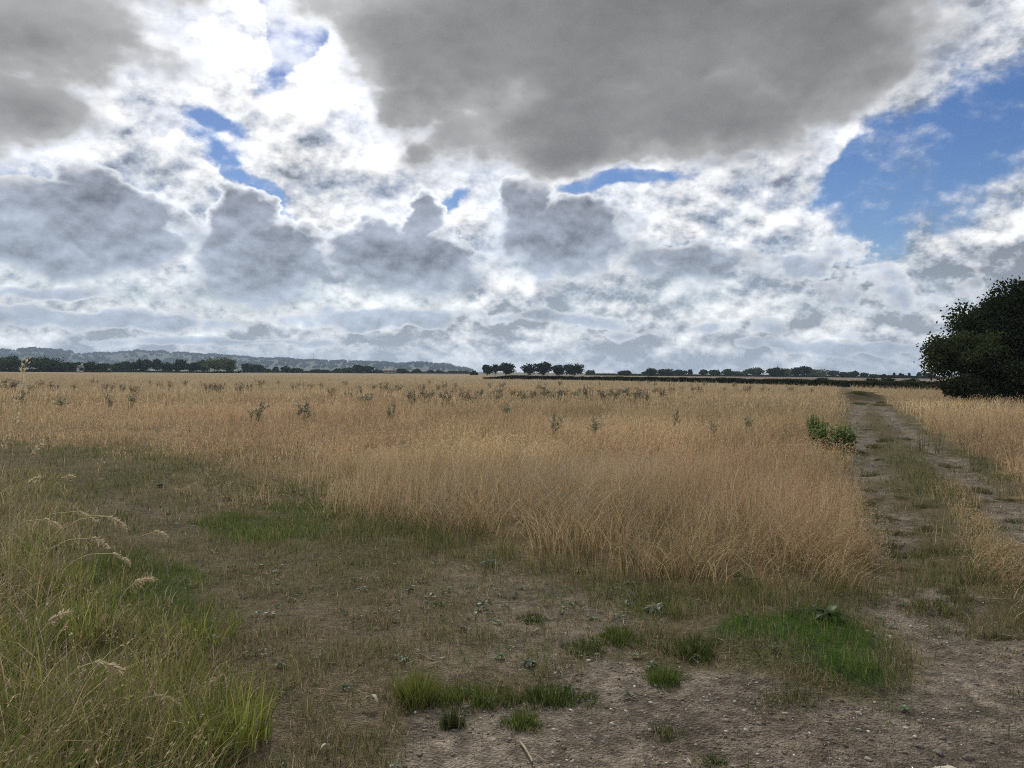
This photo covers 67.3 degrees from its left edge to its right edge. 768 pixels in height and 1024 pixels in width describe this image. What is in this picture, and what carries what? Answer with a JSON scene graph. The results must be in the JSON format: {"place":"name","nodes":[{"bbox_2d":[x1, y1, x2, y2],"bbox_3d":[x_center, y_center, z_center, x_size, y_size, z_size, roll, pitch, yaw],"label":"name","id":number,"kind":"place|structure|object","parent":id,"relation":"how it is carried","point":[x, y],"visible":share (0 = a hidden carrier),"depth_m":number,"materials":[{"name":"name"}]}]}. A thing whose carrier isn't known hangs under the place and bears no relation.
{"place":"outdoors","nodes":[
{"label":"outdoors","id":0,"kind":"place"},
{"bbox_2d":[0,462,320,767],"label":"rough grass","id":1,"kind":"structure","parent":0,"point":[72,727],"depth_m":3.42,"materials":[{"name":"plant"}]},
{"bbox_2d":[26,608,73,725],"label":"grass stalk","id":2,"kind":"object","parent":1,"relation":"in","point":[51,619],"depth_m":3.22,"materials":[{"name":"plant"}]},
{"bbox_2d":[24,536,109,647],"bbox_3d":[-2.505,1.173,4.345,0.470,0.634,0.056,0,1,0],"label":"grass stalk","id":3,"kind":"object","parent":1,"relation":"in","point":[101,541],"depth_m":4.33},
{"bbox_2d":[35,515,125,629],"bbox_3d":[-2.548,1.136,4.560,0.515,0.733,0.044,0,1,-5],"label":"grass stalk","id":4,"kind":"object","parent":1,"relation":"in","point":[117,520],"depth_m":4.55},
{"bbox_2d":[44,552,130,649],"bbox_3d":[-2.339,1.212,4.254,0.457,0.570,0.048,0,1,-3],"label":"grass stalk","id":5,"kind":"object","parent":1,"relation":"in","point":[122,557],"depth_m":4.24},
{"bbox_2d":[53,659,126,737],"bbox_3d":[-1.717,1.321,3.129,0.293,0.410,0.046,0,1,-6],"label":"grass stalk","id":6,"kind":"object","parent":1,"relation":"in","point":[112,665],"depth_m":3.13,"materials":[{"name":"plant"}]},
{"bbox_2d":[110,577,157,661],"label":"grass stalk","id":7,"kind":"object","parent":1,"relation":"in","point":[145,579],"depth_m":3.93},
{"bbox_2d":[0,351,502,372],"bbox_3d":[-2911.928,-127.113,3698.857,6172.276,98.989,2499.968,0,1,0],"label":"hills","id":8,"kind":"structure","parent":0,"point":[121,358],"depth_m":3184.27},
{"bbox_2d":[0,346,474,371],"bbox_3d":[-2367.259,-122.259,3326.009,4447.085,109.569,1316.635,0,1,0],"label":"hill woodland","id":9,"kind":"object","parent":8,"relation":"on","point":[267,361],"visible":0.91,"depth_m":3197.11,"materials":[{"name":"green plant"}]},
{"bbox_2d":[11,494,936,719],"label":"green grass","id":10,"kind":"structure","parent":0,"point":[258,532],"depth_m":5.14,"materials":[{"name":"plant"}]},
{"bbox_2d":[0,372,1023,623],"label":"dry grass","id":11,"kind":"structure","parent":0,"point":[574,502],"depth_m":12.92,"materials":[{"name":"plant"}]},
{"bbox_2d":[0,369,1023,767],"bbox_3d":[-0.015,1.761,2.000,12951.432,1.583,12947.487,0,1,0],"label":"ground","id":12,"kind":"structure","parent":0,"point":[330,623],"depth_m":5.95,"materials":[{"name":"plant"}]},
{"bbox_2d":[0,379,19,391],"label":"weed clump","id":13,"kind":"object","parent":12,"relation":"on","point":[12,385],"visible":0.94,"depth_m":51.53,"materials":[{"name":"green plant"}]},
{"bbox_2d":[0,354,28,371],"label":"tree","id":14,"kind":"object","parent":12,"relation":"on","point":[12,363],"visible":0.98,"depth_m":397.95,"materials":[{"name":"green plant"}]},
{"bbox_2d":[8,356,31,624],"bbox_3d":[-2.951,0.663,4.620,0.114,1.669,0.087,1,1,29],"label":"grass stalk","id":15,"kind":"object","parent":12,"relation":"on","point":[15,418],"depth_m":4.61,"materials":[{"name":"plant"}]},
{"bbox_2d":[9,476,42,555],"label":"grass stalk","id":16,"kind":"object","parent":12,"relation":"on","point":[33,479],"depth_m":4.89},
{"bbox_2d":[10,443,44,609],"bbox_3d":[-3.039,0.927,4.824,0.207,1.138,0.044,0,1,-14],"label":"grass stalk","id":17,"kind":"object","parent":12,"relation":"on","point":[36,449],"depth_m":4.82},
{"bbox_2d":[0,518,61,549],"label":"grass stalk","id":18,"kind":"object","parent":12,"relation":"on","point":[54,523],"depth_m":4.35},
{"bbox_2d":[29,355,52,368],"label":"tree","id":19,"kind":"object","parent":12,"relation":"on","point":[37,364],"visible":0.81,"depth_m":407.01,"materials":[{"name":"green plant"}]},
{"bbox_2d":[8,510,97,606],"bbox_3d":[-2.757,1.127,4.631,0.539,0.746,0.051,0,1,0],"label":"grass stalk","id":20,"kind":"object","parent":12,"relation":"on","point":[82,513],"depth_m":4.62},
{"bbox_2d":[34,473,75,582],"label":"grass stalk","id":21,"kind":"object","parent":12,"relation":"on","point":[65,477],"depth_m":5.21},
{"bbox_2d":[41,357,70,370],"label":"tree","id":22,"kind":"object","parent":12,"relation":"on","point":[59,365],"visible":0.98,"depth_m":407.52,"materials":[{"name":"green plant"}]},
{"bbox_2d":[0,368,114,371],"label":"hedgerow","id":23,"kind":"object","parent":12,"relation":"on","point":[39,370],"visible":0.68,"depth_m":407.42,"materials":[{"name":"green plant"}]},
{"bbox_2d":[51,395,70,410],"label":"thistle","id":24,"kind":"object","parent":12,"relation":"on","point":[59,401],"visible":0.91,"depth_m":27.34,"materials":[{"name":"green plant"}]},
{"bbox_2d":[78,361,98,370],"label":"tree","id":25,"kind":"object","parent":12,"relation":"on","point":[88,366],"visible":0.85,"depth_m":417.52,"materials":[{"name":"green plant"}]},
{"bbox_2d":[50,515,128,626],"bbox_3d":[-2.557,1.140,4.635,0.574,0.714,0.046,1,1,13],"label":"grass stalk","id":26,"kind":"object","parent":12,"relation":"on","point":[66,531],"depth_m":4.66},
{"bbox_2d":[92,363,109,369],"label":"tree","id":27,"kind":"object","parent":12,"relation":"on","point":[103,366],"visible":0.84,"depth_m":418.67,"materials":[{"name":"green plant"}]},
{"bbox_2d":[108,363,123,370],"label":"tree","id":28,"kind":"object","parent":12,"relation":"on","point":[115,366],"visible":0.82,"depth_m":477.87,"materials":[{"name":"green plant"}]},
{"bbox_2d":[117,361,138,370],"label":"tree","id":29,"kind":"object","parent":12,"relation":"on","point":[128,366],"visible":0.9,"depth_m":477.49,"materials":[{"name":"green plant"}]},
{"bbox_2d":[132,359,151,369],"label":"tree","id":30,"kind":"object","parent":12,"relation":"on","point":[140,364],"visible":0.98,"depth_m":477.59,"materials":[{"name":"green plant"}]},
{"bbox_2d":[120,530,167,609],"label":"grass stalk","id":31,"kind":"object","parent":12,"relation":"on","point":[158,532],"depth_m":4.58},
{"bbox_2d":[127,693,182,737],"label":"grass stalk","id":32,"kind":"object","parent":12,"relation":"on","point":[167,697],"depth_m":3.26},
{"bbox_2d":[149,358,163,370],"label":"tree","id":33,"kind":"object","parent":12,"relation":"on","point":[156,364],"visible":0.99,"depth_m":478.35,"materials":[{"name":"green plant"}]},
{"bbox_2d":[161,362,172,370],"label":"tree","id":34,"kind":"object","parent":12,"relation":"on","point":[167,366],"visible":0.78,"depth_m":487.50,"materials":[{"name":"green plant"}]},
{"bbox_2d":[110,370,244,372],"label":"hedgerow","id":35,"kind":"object","parent":12,"relation":"on","point":[176,371],"visible":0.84,"depth_m":473.76,"materials":[{"name":"green plant"}]},
{"bbox_2d":[172,359,189,372],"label":"tree","id":36,"kind":"object","parent":12,"relation":"on","point":[180,364],"visible":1,"depth_m":468.19,"materials":[{"name":"green plant"}]},
{"bbox_2d":[185,362,200,370],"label":"tree","id":37,"kind":"object","parent":12,"relation":"on","point":[194,366],"visible":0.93,"depth_m":478.31,"materials":[{"name":"green plant"}]},
{"bbox_2d":[198,357,235,372],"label":"tree","id":38,"kind":"object","parent":12,"relation":"on","point":[216,364],"visible":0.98,"depth_m":465.65,"materials":[{"name":"green plant"}]},
{"bbox_2d":[224,359,238,371],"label":"tree","id":39,"kind":"object","parent":12,"relation":"on","point":[232,364],"visible":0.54,"depth_m":472.36,"materials":[{"name":"green plant"}]},
{"bbox_2d":[248,364,265,371],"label":"tree","id":40,"kind":"object","parent":12,"relation":"on","point":[254,367],"visible":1,"depth_m":557.13,"materials":[{"name":"green plant"}]},
{"bbox_2d":[245,401,270,425],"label":"thistle","id":41,"kind":"object","parent":12,"relation":"on","point":[261,407],"visible":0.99,"depth_m":22.10,"materials":[{"name":"green plant"}]},
{"bbox_2d":[294,399,313,421],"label":"thistle","id":42,"kind":"object","parent":12,"relation":"on","point":[299,412],"visible":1,"depth_m":23.18,"materials":[{"name":"green plant"}]},
{"bbox_2d":[237,370,470,373],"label":"hedgerow","id":43,"kind":"object","parent":12,"relation":"on","point":[277,371],"visible":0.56,"depth_m":595.74,"materials":[{"name":"green plant"}]},
{"bbox_2d":[351,365,366,372],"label":"tree","id":44,"kind":"object","parent":12,"relation":"on","point":[357,368],"visible":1,"depth_m":577.65,"materials":[{"name":"green plant"}]},
{"bbox_2d":[351,391,375,409],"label":"weed clump","id":45,"kind":"object","parent":12,"relation":"on","point":[362,397],"visible":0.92,"depth_m":31.92,"materials":[{"name":"green plant"}]},
{"bbox_2d":[403,385,431,403],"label":"weed clump","id":46,"kind":"object","parent":12,"relation":"on","point":[408,395],"visible":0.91,"depth_m":35.49,"materials":[{"name":"green plant"}]},
{"bbox_2d":[439,387,453,403],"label":"weed clump","id":47,"kind":"object","parent":12,"relation":"on","point":[450,396],"visible":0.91,"depth_m":36.68,"materials":[{"name":"green plant"}]},
{"bbox_2d":[463,389,478,406],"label":"weed clump","id":48,"kind":"object","parent":12,"relation":"on","point":[470,397],"visible":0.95,"depth_m":35.00,"materials":[{"name":"green plant"}]},
{"bbox_2d":[482,364,492,374],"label":"tree","id":49,"kind":"object","parent":12,"relation":"on","point":[487,369],"visible":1,"depth_m":399.16,"materials":[{"name":"green plant"}]},
{"bbox_2d":[496,362,516,375],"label":"tree","id":50,"kind":"object","parent":12,"relation":"on","point":[506,368],"visible":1,"depth_m":398.19,"materials":[{"name":"green plant"}]},
{"bbox_2d":[14,472,1021,767],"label":"weeds","id":51,"kind":"object","parent":12,"relation":"on","point":[394,764],"visible":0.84,"depth_m":5.25,"materials":[{"name":"green plant"}]},
{"bbox_2d":[520,363,533,374],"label":"tree","id":52,"kind":"object","parent":12,"relation":"on","point":[527,369],"visible":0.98,"depth_m":398.77,"materials":[{"name":"green plant"}]},
{"bbox_2d":[519,659,538,666],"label":"broadleaf weed","id":53,"kind":"object","parent":12,"relation":"on","point":[530,662],"visible":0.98,"depth_m":4.20,"materials":[{"name":"green plant"}]},
{"bbox_2d":[515,610,544,625],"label":"grass tuft","id":54,"kind":"object","parent":12,"relation":"on","point":[529,616],"visible":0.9,"depth_m":4.96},
{"bbox_2d":[532,361,553,375],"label":"tree","id":55,"kind":"object","parent":12,"relation":"on","point":[544,368],"visible":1,"depth_m":396.31,"materials":[{"name":"green plant"}]},
{"bbox_2d":[544,387,567,399],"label":"weed clump","id":56,"kind":"object","parent":12,"relation":"on","point":[558,392],"visible":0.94,"depth_m":42.71,"materials":[{"name":"green plant"}]},
{"bbox_2d":[549,409,565,437],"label":"thistle","id":57,"kind":"object","parent":12,"relation":"on","point":[554,420],"visible":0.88,"depth_m":18.01,"materials":[{"name":"green plant"}]},
{"bbox_2d":[551,364,564,374],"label":"tree","id":58,"kind":"object","parent":12,"relation":"on","point":[558,368],"visible":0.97,"depth_m":400.57,"materials":[{"name":"green plant"}]},
{"bbox_2d":[562,363,584,375],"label":"tree","id":59,"kind":"object","parent":12,"relation":"on","point":[569,369],"visible":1,"depth_m":397.68,"materials":[{"name":"green plant"}]},
{"bbox_2d":[557,636,607,661],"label":"grass tuft","id":60,"kind":"object","parent":12,"relation":"on","point":[584,646],"visible":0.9,"depth_m":4.44,"materials":[{"name":"plant"}]},
{"bbox_2d":[580,414,604,440],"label":"thistle","id":61,"kind":"object","parent":12,"relation":"on","point":[594,425],"visible":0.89,"depth_m":17.59,"materials":[{"name":"green plant"}]},
{"bbox_2d":[595,388,621,401],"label":"weed clump","id":62,"kind":"object","parent":12,"relation":"on","point":[603,392],"visible":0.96,"depth_m":42.53,"materials":[{"name":"green plant"}]},
{"bbox_2d":[588,623,650,650],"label":"grass tuft","id":63,"kind":"object","parent":12,"relation":"on","point":[618,635],"visible":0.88,"depth_m":4.59,"materials":[{"name":"plant"}]},
{"bbox_2d":[636,389,650,402],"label":"weed clump","id":64,"kind":"object","parent":12,"relation":"on","point":[645,395],"visible":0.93,"depth_m":38.87,"materials":[{"name":"green plant"}]},
{"bbox_2d":[646,368,656,375],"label":"tree","id":65,"kind":"object","parent":12,"relation":"on","point":[651,371],"visible":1,"depth_m":518.63,"materials":[{"name":"green plant"}]},
{"bbox_2d":[642,602,664,612],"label":"broadleaf weed","id":66,"kind":"object","parent":12,"relation":"on","point":[652,606],"visible":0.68,"depth_m":5.14,"materials":[{"name":"green plant"}]},
{"bbox_2d":[657,369,675,375],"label":"tree","id":67,"kind":"object","parent":12,"relation":"on","point":[666,372],"visible":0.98,"depth_m":537.08,"materials":[{"name":"green plant"}]},
{"bbox_2d":[660,631,720,669],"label":"grass tuft","id":68,"kind":"object","parent":12,"relation":"on","point":[703,649],"visible":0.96,"depth_m":4.36,"materials":[{"name":"plant"}]},
{"bbox_2d":[483,375,940,389],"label":"hedge","id":69,"kind":"object","parent":12,"relation":"on","point":[870,383],"visible":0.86,"depth_m":127.91,"materials":[{"name":"green plant"}]},
{"bbox_2d":[582,373,869,377],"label":"hedgerow","id":70,"kind":"object","parent":12,"relation":"on","point":[636,374],"visible":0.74,"depth_m":548.75,"materials":[{"name":"green plant"}]},
{"bbox_2d":[744,367,765,374],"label":"tree","id":71,"kind":"object","parent":12,"relation":"on","point":[756,371],"visible":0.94,"depth_m":596.51,"materials":[{"name":"green plant"}]},
{"bbox_2d":[766,366,784,376],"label":"tree","id":72,"kind":"object","parent":12,"relation":"on","point":[774,371],"visible":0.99,"depth_m":537.29,"materials":[{"name":"green plant"}]},
{"bbox_2d":[777,570,799,615],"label":"young thistle","id":73,"kind":"object","parent":12,"relation":"on","point":[792,605],"visible":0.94,"depth_m":4.93,"materials":[{"name":"green plant"}]},
{"bbox_2d":[788,366,815,376],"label":"tree","id":74,"kind":"object","parent":12,"relation":"on","point":[803,370],"visible":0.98,"depth_m":535.81,"materials":[{"name":"green plant"}]},
{"bbox_2d":[805,413,824,434],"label":"nettle clump","id":75,"kind":"object","parent":12,"relation":"on","point":[812,423],"visible":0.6,"depth_m":20.02,"materials":[{"name":"green plant"}]},
{"bbox_2d":[810,369,829,375],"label":"tree","id":76,"kind":"object","parent":12,"relation":"on","point":[821,373],"visible":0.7,"depth_m":635.26,"materials":[{"name":"green plant"}]},
{"bbox_2d":[807,605,852,622],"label":"broadleaf weed","id":77,"kind":"object","parent":12,"relation":"on","point":[831,611],"visible":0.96,"depth_m":4.88,"materials":[{"name":"green plant"}]},
{"bbox_2d":[806,420,859,450],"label":"nettle clump","id":78,"kind":"object","parent":12,"relation":"on","point":[838,434],"visible":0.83,"depth_m":16.66,"materials":[{"name":"green plant"}]},
{"bbox_2d":[868,375,947,378],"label":"hedgerow","id":79,"kind":"object","parent":12,"relation":"on","point":[891,376],"visible":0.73,"depth_m":478.25,"materials":[{"name":"green plant"}]},
{"bbox_2d":[917,427,930,451],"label":"weed","id":80,"kind":"object","parent":12,"relation":"on","point":[919,446],"visible":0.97,"depth_m":16.09,"materials":[{"name":"green plant"}]},
{"bbox_2d":[916,525,940,532],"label":"grass tuft","id":81,"kind":"object","parent":12,"relation":"on","point":[927,529],"visible":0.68,"depth_m":7.96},
{"bbox_2d":[918,543,976,555],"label":"grass tuft","id":82,"kind":"object","parent":12,"relation":"on","point":[934,550],"visible":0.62,"depth_m":7.06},
{"bbox_2d":[913,329,1015,380],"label":"tree","id":83,"kind":"object","parent":12,"relation":"on","point":[963,351],"visible":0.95,"depth_m":49.91,"materials":[{"name":"green plant"}]},
{"bbox_2d":[932,372,1002,401],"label":"bush","id":84,"kind":"object","parent":12,"relation":"on","point":[966,384],"visible":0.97,"depth_m":48.02,"materials":[{"name":"green plant"}]},
{"bbox_2d":[936,299,1002,373],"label":"tree","id":85,"kind":"object","parent":12,"relation":"on","point":[961,318],"visible":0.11,"depth_m":55.27,"materials":[{"name":"green plant"}]},
{"bbox_2d":[948,571,1000,585],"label":"grass tuft","id":86,"kind":"object","parent":12,"relation":"on","point":[963,581],"visible":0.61,"depth_m":5.92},
{"bbox_2d":[968,449,982,471],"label":"weed","id":87,"kind":"object","parent":12,"relation":"on","point":[973,458],"visible":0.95,"depth_m":13.05,"materials":[{"name":"green plant"}]},
{"bbox_2d":[957,273,1023,399],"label":"tree","id":88,"kind":"object","parent":12,"relation":"on","point":[1005,309],"visible":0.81,"depth_m":50.50,"materials":[{"name":"green plant"}]},
{"bbox_2d":[963,356,1023,401],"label":"bush","id":89,"kind":"object","parent":12,"relation":"on","point":[1009,374],"visible":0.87,"depth_m":47.85,"materials":[{"name":"green plant"}]},
{"bbox_2d":[0,0,1023,375],"label":"sky","id":90,"kind":"structure","parent":0,"point":[603,186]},
{"bbox_2d":[391,401,1023,767],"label":"dirt track","id":91,"kind":"structure","parent":0,"point":[779,733],"depth_m":3.60,"materials":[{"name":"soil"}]},
{"bbox_2d":[384,655,452,716],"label":"grass tuft","id":92,"kind":"object","parent":91,"relation":"on","point":[419,688],"visible":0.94,"depth_m":3.69,"materials":[{"name":"plant"}]},
{"bbox_2d":[434,705,468,731],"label":"grass tuft","id":93,"kind":"object","parent":91,"relation":"on","point":[453,721],"visible":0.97,"depth_m":3.46,"materials":[{"name":"plant"}]},
{"bbox_2d":[433,678,528,718],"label":"grass tuft","id":94,"kind":"object","parent":91,"relation":"on","point":[468,694],"visible":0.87,"depth_m":3.73,"materials":[{"name":"plant"}]},
{"bbox_2d":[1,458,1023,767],"bbox_3d":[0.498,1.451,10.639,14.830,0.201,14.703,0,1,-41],"label":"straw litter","id":95,"kind":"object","parent":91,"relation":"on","point":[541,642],"visible":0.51,"depth_m":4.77,"materials":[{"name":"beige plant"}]},
{"bbox_2d":[495,706,543,733],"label":"grass tuft","id":96,"kind":"object","parent":91,"relation":"on","point":[519,724],"visible":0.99,"depth_m":3.48,"materials":[{"name":"plant"}]},
{"bbox_2d":[519,740,544,762],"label":"dry twig","id":97,"kind":"object","parent":91,"relation":"on","point":[525,749],"visible":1,"depth_m":3.19,"materials":[{"name":"wood"}]},
{"bbox_2d":[496,677,611,711],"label":"grass tuft","id":98,"kind":"object","parent":91,"relation":"on","point":[559,697],"visible":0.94,"depth_m":3.75,"materials":[{"name":"plant"}]},
{"bbox_2d":[633,663,692,692],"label":"grass tuft","id":99,"kind":"object","parent":91,"relation":"on","point":[667,676],"visible":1,"depth_m":4.00,"materials":[{"name":"plant"}]},
{"bbox_2d":[641,719,689,742],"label":"grass tuft","id":100,"kind":"object","parent":91,"relation":"on","point":[665,732],"visible":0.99,"depth_m":3.40,"materials":[{"name":"plant"}]},
{"bbox_2d":[695,751,732,767],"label":"grass tuft","id":101,"kind":"object","parent":91,"relation":"on","point":[712,758],"visible":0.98,"depth_m":3.15,"materials":[{"name":"plant"}]},
{"bbox_2d":[759,682,836,718],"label":"grass tuft","id":102,"kind":"object","parent":91,"relation":"on","point":[795,691],"visible":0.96,"depth_m":3.76,"materials":[{"name":"plant"}]},
{"bbox_2d":[876,540,907,548],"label":"grass tuft","id":103,"kind":"object","parent":91,"relation":"on","point":[896,545],"visible":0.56,"depth_m":7.50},
{"bbox_2d":[876,528,914,534],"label":"grass tuft","id":104,"kind":"object","parent":91,"relation":"on","point":[897,532],"visible":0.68,"depth_m":7.96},
{"bbox_2d":[882,546,917,558],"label":"grass tuft","id":105,"kind":"object","parent":91,"relation":"on","point":[891,553],"visible":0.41,"depth_m":7.20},
{"bbox_2d":[911,594,973,615],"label":"grass tuft","id":106,"kind":"object","parent":91,"relation":"on","point":[925,606],"visible":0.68,"depth_m":5.40,"materials":[{"name":"plant"}]},
{"bbox_2d":[935,584,968,595],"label":"grass tuft","id":107,"kind":"object","parent":91,"relation":"on","point":[947,591],"visible":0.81,"depth_m":5.68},
{"bbox_2d":[945,591,987,605],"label":"grass tuft","id":108,"kind":"object","parent":91,"relation":"on","point":[966,597],"visible":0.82,"depth_m":5.48,"materials":[{"name":"plant"}]},
{"bbox_2d":[964,485,995,494],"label":"grass tuft","id":109,"kind":"object","parent":91,"relation":"on","point":[981,490],"visible":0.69,"depth_m":10.88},
{"bbox_2d":[976,628,1020,641],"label":"grass tuft","id":110,"kind":"object","parent":91,"relation":"on","point":[1000,636],"visible":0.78,"depth_m":4.79,"materials":[{"name":"plant"}]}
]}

